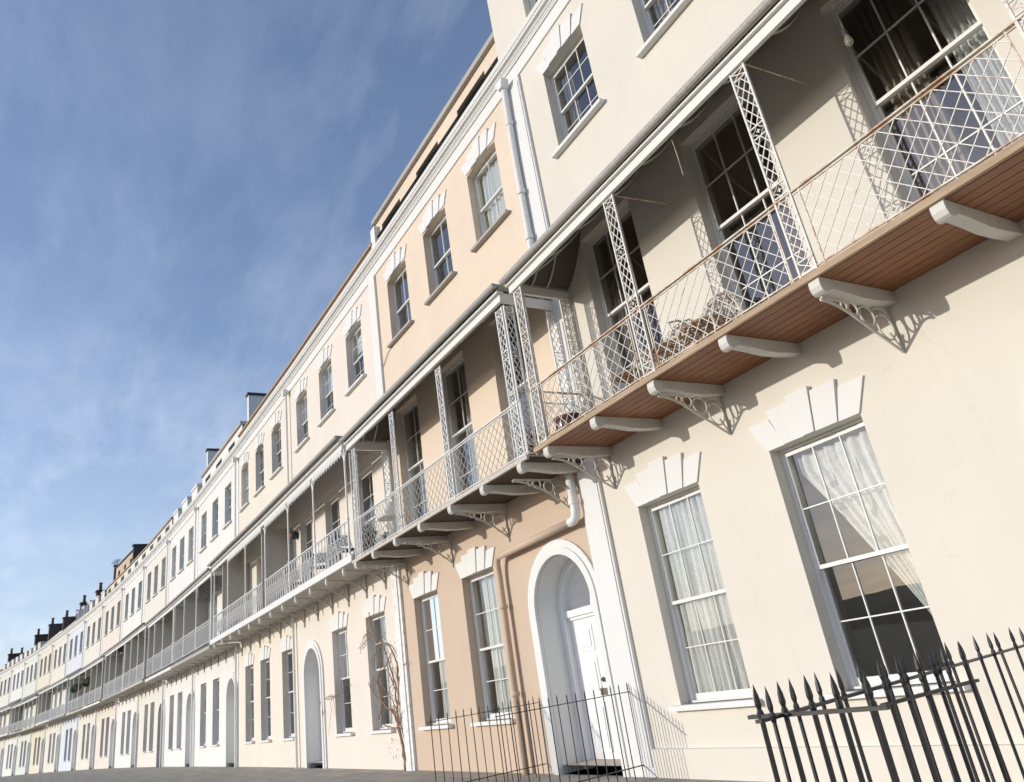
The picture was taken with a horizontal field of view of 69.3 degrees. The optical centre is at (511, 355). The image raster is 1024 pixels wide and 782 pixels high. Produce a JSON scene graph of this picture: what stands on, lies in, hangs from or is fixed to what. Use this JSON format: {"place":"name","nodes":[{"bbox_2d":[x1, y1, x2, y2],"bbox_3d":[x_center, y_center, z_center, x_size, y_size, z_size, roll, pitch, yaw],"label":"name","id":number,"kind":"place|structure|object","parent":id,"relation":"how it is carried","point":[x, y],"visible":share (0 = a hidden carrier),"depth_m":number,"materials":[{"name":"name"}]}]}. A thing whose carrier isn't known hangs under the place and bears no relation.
{"place":"outdoors","nodes":[
{"label":"outdoors","id":0,"kind":"place"},
{"bbox_2d":[0,0,492,669],"label":"sky","id":1,"kind":"structure","parent":0,"point":[187,187],"materials":[{"name":"blue"}]},
{"bbox_2d":[0,765,757,781],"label":"pavement","id":2,"kind":"structure","parent":0,"point":[216,774],"depth_m":19.60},
{"bbox_2d":[426,696,546,781],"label":"spiked railing","id":3,"kind":"object","parent":2,"relation":"on","point":[488,711],"visible":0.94,"depth_m":11.18,"materials":[{"name":"black metal"}]},
{"bbox_2d":[494,682,644,781],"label":"spiked railing","id":4,"kind":"object","parent":2,"relation":"on","point":[567,703],"visible":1,"depth_m":9.28,"materials":[{"name":"black metal"}]},
{"bbox_2d":[747,671,899,781],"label":"spiked railing","id":5,"kind":"object","parent":2,"relation":"on","point":[841,710],"visible":0.98,"depth_m":2.15,"materials":[{"name":"black metal"}]},
{"bbox_2d":[755,627,1023,781],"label":"spiked railing","id":6,"kind":"object","parent":2,"relation":"on","point":[772,717],"visible":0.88,"depth_m":2.80,"materials":[{"name":"black metal"}]},
{"bbox_2d":[876,641,1009,781],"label":"spiked railing","id":7,"kind":"object","parent":2,"relation":"on","point":[941,689],"visible":0.99,"depth_m":2.69,"materials":[{"name":"black metal"}]},
{"bbox_2d":[520,423,542,454],"bbox_3d":[0.324,1.314,11.294,0.449,0.606,0.432,-26,-29,34],"label":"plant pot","id":8,"kind":"object","parent":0,"point":[531,436],"visible":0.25,"depth_m":11.17,"materials":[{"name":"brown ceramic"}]},
{"label":"ground","id":9,"kind":"structure","parent":0,"visible":0},
{"bbox_2d":[0,647,23,776],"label":"terraced house","id":10,"kind":"structure","parent":9,"relation":"on","point":[6,677],"depth_m":94.76,"materials":[{"name":"white paint"}]},
{"bbox_2d":[0,651,28,776],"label":"terraced house","id":11,"kind":"structure","parent":9,"relation":"on","point":[11,742],"depth_m":88.75,"materials":[{"name":"white paint"}]},
{"bbox_2d":[9,629,47,774],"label":"terraced house","id":12,"kind":"structure","parent":9,"relation":"on","point":[32,658],"depth_m":83.91,"materials":[{"name":"white paint"}]},
{"bbox_2d":[21,618,62,773],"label":"terraced house","id":13,"kind":"structure","parent":9,"relation":"on","point":[46,649],"depth_m":78.40,"materials":[{"name":"white paint"}]},
{"bbox_2d":[35,610,77,772],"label":"terraced house","id":14,"kind":"structure","parent":9,"relation":"on","point":[53,727],"depth_m":73.01,"materials":[{"name":"white paint"}]},
{"bbox_2d":[49,595,93,770],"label":"terraced house","id":15,"kind":"structure","parent":9,"relation":"on","point":[70,723],"depth_m":67.21,"materials":[{"name":"white paint"}]},
{"bbox_2d":[66,582,106,769],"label":"terraced house","id":16,"kind":"structure","parent":9,"relation":"on","point":[87,731],"depth_m":61.56,"materials":[{"name":"white paint"}]},
{"bbox_2d":[69,682,76,692],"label":"hanging basket","id":17,"kind":"object","parent":16,"relation":"hanging from","point":[71,689],"visible":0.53,"depth_m":61.20,"materials":[{"name":"green plant"}]},
{"bbox_2d":[73,683,81,691],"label":"hanging basket","id":18,"kind":"object","parent":16,"relation":"hanging from","point":[75,687],"visible":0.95,"depth_m":60.12,"materials":[{"name":"green plant"}]},
{"bbox_2d":[82,549,132,768],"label":"terraced house","id":19,"kind":"structure","parent":9,"relation":"on","point":[113,599],"depth_m":56.01,"materials":[{"name":"white paint"}]},
{"bbox_2d":[81,673,88,687],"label":"hanging basket","id":20,"kind":"object","parent":19,"relation":"hanging from","point":[83,684],"visible":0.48,"depth_m":57.35,"materials":[{"name":"green plant"}]},
{"bbox_2d":[84,668,90,684],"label":"hanging basket","id":21,"kind":"object","parent":19,"relation":"hanging from","point":[87,680],"visible":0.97,"depth_m":56.17,"materials":[{"name":"green plant"}]},
{"bbox_2d":[102,717,109,756],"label":"window","id":22,"kind":"structure","parent":19,"relation":"in","point":[109,717],"depth_m":53.96,"materials":[{"name":"white paint"}]},
{"bbox_2d":[102,544,148,767],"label":"terraced house","id":23,"kind":"structure","parent":9,"relation":"on","point":[128,714],"depth_m":50.21,"materials":[{"name":"white paint"}]},
{"bbox_2d":[123,710,130,754],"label":"window","id":24,"kind":"structure","parent":23,"relation":"in","point":[130,710],"depth_m":48.32,"materials":[{"name":"white paint"}]},
{"bbox_2d":[135,583,141,611],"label":"window","id":25,"kind":"structure","parent":23,"relation":"in","point":[139,608],"depth_m":50.39,"materials":[{"name":"white paint"}]},
{"bbox_2d":[121,517,173,766],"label":"terraced house","id":26,"kind":"structure","parent":9,"relation":"on","point":[151,737],"depth_m":44.46,"materials":[{"name":"white paint"}]},
{"bbox_2d":[140,706,147,752],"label":"window","id":27,"kind":"structure","parent":26,"relation":"in","point":[147,706],"depth_m":44.16,"materials":[{"name":"white paint"}]},
{"bbox_2d":[144,575,150,603],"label":"window","id":28,"kind":"structure","parent":26,"relation":"in","point":[148,600],"depth_m":48.20,"materials":[{"name":"white paint"}]},
{"bbox_2d":[146,702,154,752],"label":"window","id":29,"kind":"structure","parent":26,"relation":"in","point":[154,702],"depth_m":42.80,"materials":[{"name":"white paint"}]},
{"bbox_2d":[151,567,157,597],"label":"window","id":30,"kind":"structure","parent":26,"relation":"in","point":[156,593],"depth_m":46.48,"materials":[{"name":"white paint"}]},
{"bbox_2d":[158,559,165,591],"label":"window","id":31,"kind":"structure","parent":26,"relation":"in","point":[163,587],"depth_m":44.85,"materials":[{"name":"white paint"}]},
{"bbox_2d":[145,483,201,766],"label":"terraced house","id":32,"kind":"structure","parent":9,"relation":"on","point":[179,740],"depth_m":38.76,"materials":[{"name":"white paint"}]},
{"bbox_2d":[165,696,173,750],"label":"window","id":33,"kind":"structure","parent":32,"relation":"in","point":[173,696],"depth_m":38.72,"materials":[{"name":"white paint"}]},
{"bbox_2d":[169,549,175,581],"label":"window","id":34,"kind":"structure","parent":32,"relation":"in","point":[174,577],"depth_m":42.60,"materials":[{"name":"white paint"}]},
{"bbox_2d":[173,692,182,749],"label":"window","id":35,"kind":"structure","parent":32,"relation":"in","point":[182,692],"depth_m":37.22,"materials":[{"name":"white paint"}]},
{"bbox_2d":[177,540,183,574],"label":"window","id":36,"kind":"structure","parent":32,"relation":"in","point":[182,569],"depth_m":40.92,"materials":[{"name":"white paint"}]},
{"bbox_2d":[185,529,193,565],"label":"window","id":37,"kind":"structure","parent":32,"relation":"in","point":[191,560],"depth_m":39.27,"materials":[{"name":"white paint"}]},
{"bbox_2d":[170,421,246,766],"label":"terraced house","id":38,"kind":"structure","parent":9,"relation":"on","point":[216,744],"depth_m":33.02,"materials":[{"name":"white paint"}]},
{"bbox_2d":[196,684,205,747],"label":"window","id":39,"kind":"structure","parent":38,"relation":"in","point":[204,735],"depth_m":33.29,"materials":[{"name":"white paint"}]},
{"bbox_2d":[198,514,206,553],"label":"window","id":40,"kind":"structure","parent":38,"relation":"in","point":[205,546],"depth_m":36.99,"materials":[{"name":"white paint"}]},
{"bbox_2d":[209,501,217,542],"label":"window","id":41,"kind":"structure","parent":38,"relation":"in","point":[216,535],"depth_m":35.17,"materials":[{"name":"white paint"}]},
{"bbox_2d":[209,679,218,746],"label":"window","id":42,"kind":"structure","parent":38,"relation":"in","point":[217,701],"depth_m":31.43,"materials":[{"name":"white paint"}]},
{"bbox_2d":[215,593,216,621],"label":"window","id":43,"kind":"structure","parent":38,"relation":"in","point":[216,593],"depth_m":33.65,"materials":[{"name":"white paint"}]},
{"bbox_2d":[221,486,231,529],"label":"window","id":44,"kind":"structure","parent":38,"relation":"in","point":[229,489],"depth_m":33.29,"materials":[{"name":"white paint"}]},
{"bbox_2d":[207,365,301,767],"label":"terraced house","id":45,"kind":"structure","parent":9,"relation":"on","point":[269,719],"depth_m":26.29,"materials":[{"name":"paint"}]},
{"bbox_2d":[238,452,248,512],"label":"window","id":46,"kind":"structure","parent":45,"relation":"in","point":[245,456],"depth_m":31.02,"materials":[{"name":"white paint"}]},
{"bbox_2d":[242,652,254,743],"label":"window","id":47,"kind":"structure","parent":45,"relation":"in","point":[249,658],"depth_m":27.38,"materials":[{"name":"white paint"}]},
{"bbox_2d":[252,432,264,496],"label":"window","id":48,"kind":"structure","parent":45,"relation":"in","point":[260,438],"depth_m":29.24,"materials":[{"name":"white paint"}]},
{"bbox_2d":[261,568,261,609],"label":"window","id":49,"kind":"structure","parent":45,"relation":"in","point":[261,568],"depth_m":27.61,"materials":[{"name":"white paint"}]},
{"bbox_2d":[257,645,271,742],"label":"window","id":50,"kind":"structure","parent":45,"relation":"in","point":[264,653],"depth_m":25.74,"materials":[{"name":"white paint"}]},
{"bbox_2d":[268,410,282,479],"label":"window","id":51,"kind":"structure","parent":45,"relation":"in","point":[277,416],"depth_m":27.47,"materials":[{"name":"white paint"}]},
{"bbox_2d":[279,635,294,740],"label":"window","id":52,"kind":"structure","parent":45,"relation":"in","point":[286,644],"depth_m":23.70,"materials":[{"name":"white paint"}]},
{"bbox_2d":[255,242,417,770],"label":"terraced house","id":53,"kind":"structure","parent":9,"relation":"on","point":[334,377],"depth_m":20.19,"materials":[{"name":"white paint"}]},
{"bbox_2d":[283,570,301,593],"bbox_3d":[-6.448,6.730,21.833,0.485,0.902,0.476,5,-27,-30],"label":"folding chair","id":54,"kind":"object","parent":53,"relation":"on","point":[297,574],"visible":0.25,"depth_m":21.99,"materials":[{"name":"metal"}]},
{"bbox_2d":[290,532,297,538],"bbox_3d":[-7.019,5.799,23.881,0.288,0.216,0.288,6,-28,-31],"label":"wall lamp","id":55,"kind":"object","parent":53,"relation":"attached to","point":[293,535],"visible":1,"depth_m":23.78,"materials":[{"name":"metal"}]},
{"bbox_2d":[293,376,309,452],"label":"window","id":56,"kind":"structure","parent":53,"relation":"in","point":[302,384],"depth_m":25.06,"materials":[{"name":"white paint"}]},
{"bbox_2d":[305,518,312,579],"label":"window","id":57,"kind":"structure","parent":53,"relation":"in","point":[307,530],"depth_m":23.64,"materials":[{"name":"white paint"}]},
{"bbox_2d":[309,552,326,578],"bbox_3d":[-5.235,5.734,20.016,0.485,0.902,0.476,-4,-24,-12],"label":"folding chair","id":58,"kind":"object","parent":53,"relation":"on","point":[321,557],"visible":0.39,"depth_m":20.28,"materials":[{"name":"grey metal"}]},
{"bbox_2d":[316,344,334,426],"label":"window","id":59,"kind":"structure","parent":53,"relation":"in","point":[326,352],"depth_m":23.12,"materials":[{"name":"white paint"}]},
{"bbox_2d":[330,496,339,564],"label":"window","id":60,"kind":"structure","parent":53,"relation":"in","point":[332,504],"depth_m":21.69,"materials":[{"name":"white paint"}]},
{"bbox_2d":[329,611,354,736],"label":"window","id":61,"kind":"structure","parent":53,"relation":"in","point":[339,620],"depth_m":19.84,"materials":[{"name":"white paint"}]},
{"bbox_2d":[332,535,354,561],"bbox_3d":[-4.151,4.839,18.377,0.485,0.902,0.476,11,-31,-39],"label":"folding chair","id":62,"kind":"object","parent":53,"relation":"on","point":[344,542],"visible":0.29,"depth_m":18.52,"materials":[{"name":"grey metal"}]},
{"bbox_2d":[342,304,365,396],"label":"window","id":63,"kind":"structure","parent":53,"relation":"in","point":[354,315],"depth_m":21.23,"materials":[{"name":"white paint"}]},
{"bbox_2d":[320,617,407,770],"bbox_3d":[-3.741,8.218,18.168,0.096,3.432,6.229,6,-28,-31],"label":"climbing vine","id":64,"kind":"object","parent":53,"relation":"attached to","point":[396,711],"visible":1,"depth_m":16.80,"materials":[{"name":"brown plant"}]},
{"bbox_2d":[360,468,376,543],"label":"window","id":65,"kind":"structure","parent":53,"relation":"in","point":[362,479],"depth_m":19.69,"materials":[{"name":"white paint"}]},
{"bbox_2d":[358,523,379,553],"bbox_3d":[-3.329,4.233,17.154,0.598,0.766,0.604,5,-27,-30],"label":"potted plant","id":66,"kind":"object","parent":53,"relation":"on","point":[370,537],"visible":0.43,"depth_m":17.07,"materials":[{"name":"plant"}]},
{"bbox_2d":[361,595,395,733],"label":"window","id":67,"kind":"structure","parent":53,"relation":"in","point":[375,604],"depth_m":17.87,"materials":[{"name":"white paint"}]},
{"bbox_2d":[383,618,392,723],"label":"curtain","id":68,"kind":"object","parent":53,"relation":"hanging from","point":[385,638],"visible":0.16,"depth_m":17.73,"materials":[{"name":"white fabric"}]},
{"bbox_2d":[339,31,656,777],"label":"terraced house","id":69,"kind":"structure","parent":9,"relation":"on","point":[532,534],"depth_m":13.94,"materials":[{"name":"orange paint"}]},
{"bbox_2d":[378,513,404,538],"bbox_3d":[-2.566,3.785,15.939,0.600,0.662,0.600,5,-27,-30],"label":"garden table","id":70,"kind":"object","parent":69,"relation":"on","point":[387,518],"visible":0.62,"depth_m":15.94,"materials":[{"name":"white metal"}]},
{"bbox_2d":[384,501,396,513],"bbox_3d":[-2.639,3.338,16.136,0.312,0.324,0.312,5,-27,-30],"label":"globe lantern","id":71,"kind":"object","parent":70,"relation":"on","point":[389,506],"visible":0.55,"depth_m":16.02,"materials":[{"name":"white glass"}]},
{"bbox_2d":[383,244,413,347],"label":"window","id":72,"kind":"structure","parent":69,"relation":"in","point":[397,257],"depth_m":18.73,"materials":[{"name":"white paint"}]},
{"bbox_2d":[401,399,426,523],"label":"window","id":73,"kind":"structure","parent":69,"relation":"in","point":[410,468],"depth_m":17.42,"materials":[{"name":"white paint"}]},
{"bbox_2d":[417,411,428,513],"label":"curtain","id":74,"kind":"object","parent":69,"relation":"hanging from","point":[423,464],"visible":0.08,"depth_m":17.21,"materials":[{"name":"white fabric"}]},
{"bbox_2d":[408,571,453,730],"bbox_3d":[-1.606,6.018,15.309,0.396,3.024,1.568,6,-28,-31],"label":"window","id":75,"kind":"structure","parent":69,"relation":"in","point":[425,583],"depth_m":15.57,"materials":[{"name":"white paint"}]},
{"bbox_2d":[418,189,456,305],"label":"window","id":76,"kind":"structure","parent":69,"relation":"in","point":[434,207],"depth_m":16.99,"materials":[{"name":"white paint"}]},
{"bbox_2d":[439,660,449,717],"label":"curtain","id":77,"kind":"object","parent":69,"relation":"hanging from","point":[442,686],"visible":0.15,"depth_m":15.19,"materials":[{"name":"white fabric"}]},
{"bbox_2d":[443,356,477,495],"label":"window","id":78,"kind":"structure","parent":69,"relation":"in","point":[451,420],"depth_m":15.62,"materials":[{"name":"white paint"}]},
{"bbox_2d":[461,369,479,484],"bbox_3d":[-0.687,1.685,15.121,0.108,3.180,0.780,6,-28,-31],"label":"curtain","id":79,"kind":"object","parent":69,"relation":"hanging from","point":[466,397],"visible":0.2,"depth_m":15.48,"materials":[{"name":"white fabric"}]},
{"bbox_2d":[460,122,509,252],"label":"window","id":80,"kind":"structure","parent":69,"relation":"in","point":[481,143],"depth_m":15.21,"materials":[{"name":"white paint"}]},
{"bbox_2d":[455,545,515,726],"bbox_3d":[-0.430,5.036,13.509,0.396,3.024,1.631,6,-28,-31],"label":"window","id":81,"kind":"structure","parent":69,"relation":"in","point":[476,559],"depth_m":13.79,"materials":[{"name":"white paint"}]},
{"bbox_2d":[481,158,505,226],"bbox_3d":[-0.273,-3.221,15.041,0.072,1.680,1.092,6,-28,-31],"label":"curtain","id":82,"kind":"object","parent":69,"relation":"hanging from","point":[492,214],"visible":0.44,"depth_m":15.23,"materials":[{"name":"white fabric"}]},
{"bbox_2d":[481,575,510,712],"bbox_3d":[-0.175,5.207,13.464,0.054,2.388,1.008,6,-28,-31],"label":"curtain","id":83,"kind":"object","parent":69,"relation":"hanging from","point":[495,612],"visible":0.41,"depth_m":13.63,"materials":[{"name":"white fabric"}]},
{"bbox_2d":[495,306,542,459],"bbox_3d":[0.276,0.680,13.304,0.144,3.330,1.258,6,-28,-31],"label":"window","id":84,"kind":"structure","parent":69,"relation":"in","point":[509,316],"depth_m":13.88,"materials":[{"name":"white paint"}]},
{"bbox_2d":[517,319,544,454],"bbox_3d":[0.507,0.688,13.293,0.108,3.180,0.780,6,-28,-31],"label":"curtain","id":85,"kind":"object","parent":69,"relation":"hanging from","point":[529,370],"visible":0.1,"depth_m":13.71,"materials":[{"name":"white fabric"}]},
{"bbox_2d":[569,615,619,765],"bbox_3d":[1.425,5.027,11.204,0.134,2.100,1.320,6,-28,-31],"label":"door","id":86,"kind":"structure","parent":69,"relation":"in","point":[586,645],"depth_m":11.43,"materials":[{"name":"white paint"}]},
{"bbox_2d":[487,0,1023,781],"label":"terraced house","id":87,"kind":"structure","parent":9,"relation":"on","point":[891,322],"depth_m":8.25,"materials":[{"name":"white paint"}]},
{"bbox_2d":[529,0,537,9],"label":"window","id":88,"kind":"structure","parent":87,"relation":"in","point":[532,2],"depth_m":14.28,"materials":[{"name":"white paint"}]},
{"bbox_2d":[553,412,582,431],"bbox_3d":[0.831,1.042,10.517,0.442,0.331,0.442,5,-27,-30],"label":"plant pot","id":89,"kind":"object","parent":87,"relation":"on","point":[564,417],"visible":0.34,"depth_m":10.39,"materials":[{"name":"brown ceramic"}]},
{"bbox_2d":[535,3,604,158],"bbox_3d":[1.029,-4.675,12.649,0.396,2.244,1.553,5,-27,-30],"label":"window","id":90,"kind":"structure","parent":87,"relation":"in","point":[560,36],"depth_m":12.79,"materials":[{"name":"white paint"}]},
{"bbox_2d":[561,69,581,127],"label":"curtain","id":91,"kind":"object","parent":87,"relation":"hanging from","point":[573,113],"visible":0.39,"depth_m":13.07,"materials":[{"name":"white fabric"}]},
{"bbox_2d":[588,205,659,391],"bbox_3d":[1.822,-0.594,10.884,0.144,3.258,1.246,5,-27,-30],"label":"window","id":92,"kind":"structure","parent":87,"relation":"in","point":[608,314],"depth_m":11.34,"materials":[{"name":"white paint"}]},
{"bbox_2d":[602,235,648,380],"bbox_3d":[1.775,-0.406,11.227,0.108,3.144,0.396,5,-27,-30],"label":"curtain","id":93,"kind":"object","parent":87,"relation":"hanging from","point":[621,314],"visible":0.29,"depth_m":11.45,"materials":[{"name":"white fabric"}]},
{"bbox_2d":[608,351,657,394],"bbox_3d":[1.569,0.234,9.501,0.561,0.743,0.492,11,-31,-39],"label":"garden chair","id":94,"kind":"object","parent":87,"relation":"on","point":[631,379],"visible":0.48,"depth_m":9.49,"materials":[{"name":"brown wicker"}]},
{"bbox_2d":[653,0,672,24],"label":"curtain","id":95,"kind":"object","parent":87,"relation":"hanging from","point":[660,8],"visible":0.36,"depth_m":11.12,"materials":[{"name":"white fabric"}]},
{"bbox_2d":[635,0,691,58],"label":"window","id":96,"kind":"structure","parent":87,"relation":"in","point":[654,34],"depth_m":10.68,"materials":[{"name":"white paint"}]},
{"bbox_2d":[635,318,706,369],"bbox_3d":[1.881,-0.102,8.810,0.528,0.712,0.860,7,-28,-33],"label":"garden chair","id":97,"kind":"object","parent":87,"relation":"on","point":[661,352],"visible":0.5,"depth_m":8.78,"materials":[{"name":"brown wicker"}]},
{"bbox_2d":[624,452,761,711],"bbox_3d":[2.255,2.773,9.349,0.396,3.024,1.584,5,-27,-30],"label":"window","id":98,"kind":"structure","parent":87,"relation":"in","point":[663,477],"depth_m":9.55,"materials":[{"name":"white paint"}]},
{"bbox_2d":[658,494,749,692],"bbox_3d":[2.447,2.996,9.356,0.126,2.352,1.092,5,-27,-30],"label":"curtain","id":99,"kind":"object","parent":87,"relation":"hanging from","point":[712,633],"visible":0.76,"depth_m":9.37,"materials":[{"name":"white fabric"}]},
{"bbox_2d":[667,292,744,353],"bbox_3d":[2.314,-0.357,8.730,0.739,0.985,0.740,10,-30,-37],"label":"garden chair","id":100,"kind":"object","parent":87,"relation":"on","point":[722,319],"visible":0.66,"depth_m":8.74,"materials":[{"name":"brown metal"}]},
{"bbox_2d":[689,92,803,312],"bbox_3d":[2.988,-1.605,9.014,0.144,3.258,1.198,5,-27,-30],"label":"window","id":101,"kind":"structure","parent":87,"relation":"in","point":[719,228],"depth_m":9.42,"materials":[{"name":"white paint"}]},
{"bbox_2d":[745,108,809,272],"bbox_3d":[3.298,-1.727,8.783,0.108,3.144,0.300,5,-27,-30],"label":"curtain","id":102,"kind":"object","parent":87,"relation":"hanging from","point":[781,208],"visible":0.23,"depth_m":8.94,"materials":[{"name":"grey fabric"}]},
{"bbox_2d":[829,0,853,46],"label":"hanging bulb","id":103,"kind":"object","parent":87,"relation":"hanging from","point":[848,40],"visible":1,"depth_m":7.22,"materials":[{"name":"white glass"}]},
{"bbox_2d":[749,375,971,699],"bbox_3d":[3.412,1.770,7.493,0.396,3.024,1.568,5,-27,-30],"label":"window","id":104,"kind":"structure","parent":87,"relation":"in","point":[805,411],"depth_m":7.73,"materials":[{"name":"white paint"}]},
{"bbox_2d":[797,431,931,614],"bbox_3d":[3.640,1.993,7.484,0.108,2.328,1.068,5,-27,-30],"label":"curtain","id":105,"kind":"object","parent":87,"relation":"hanging from","point":[880,509],"visible":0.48,"depth_m":7.61,"materials":[{"name":"white fabric"}]},
{"bbox_2d":[851,0,974,193],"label":"curtain","id":106,"kind":"object","parent":87,"relation":"hanging from","point":[881,53],"visible":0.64,"depth_m":7.59,"materials":[{"name":"white fabric"}]},
{"bbox_2d":[829,0,1023,205],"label":"window","id":107,"kind":"structure","parent":87,"relation":"in","point":[875,106],"depth_m":7.43,"materials":[{"name":"white paint"}]},
{"bbox_2d":[925,0,1023,148],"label":"curtain","id":108,"kind":"object","parent":87,"relation":"hanging from","point":[954,19],"visible":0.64,"depth_m":6.97,"materials":[{"name":"white fabric"}]}
]}

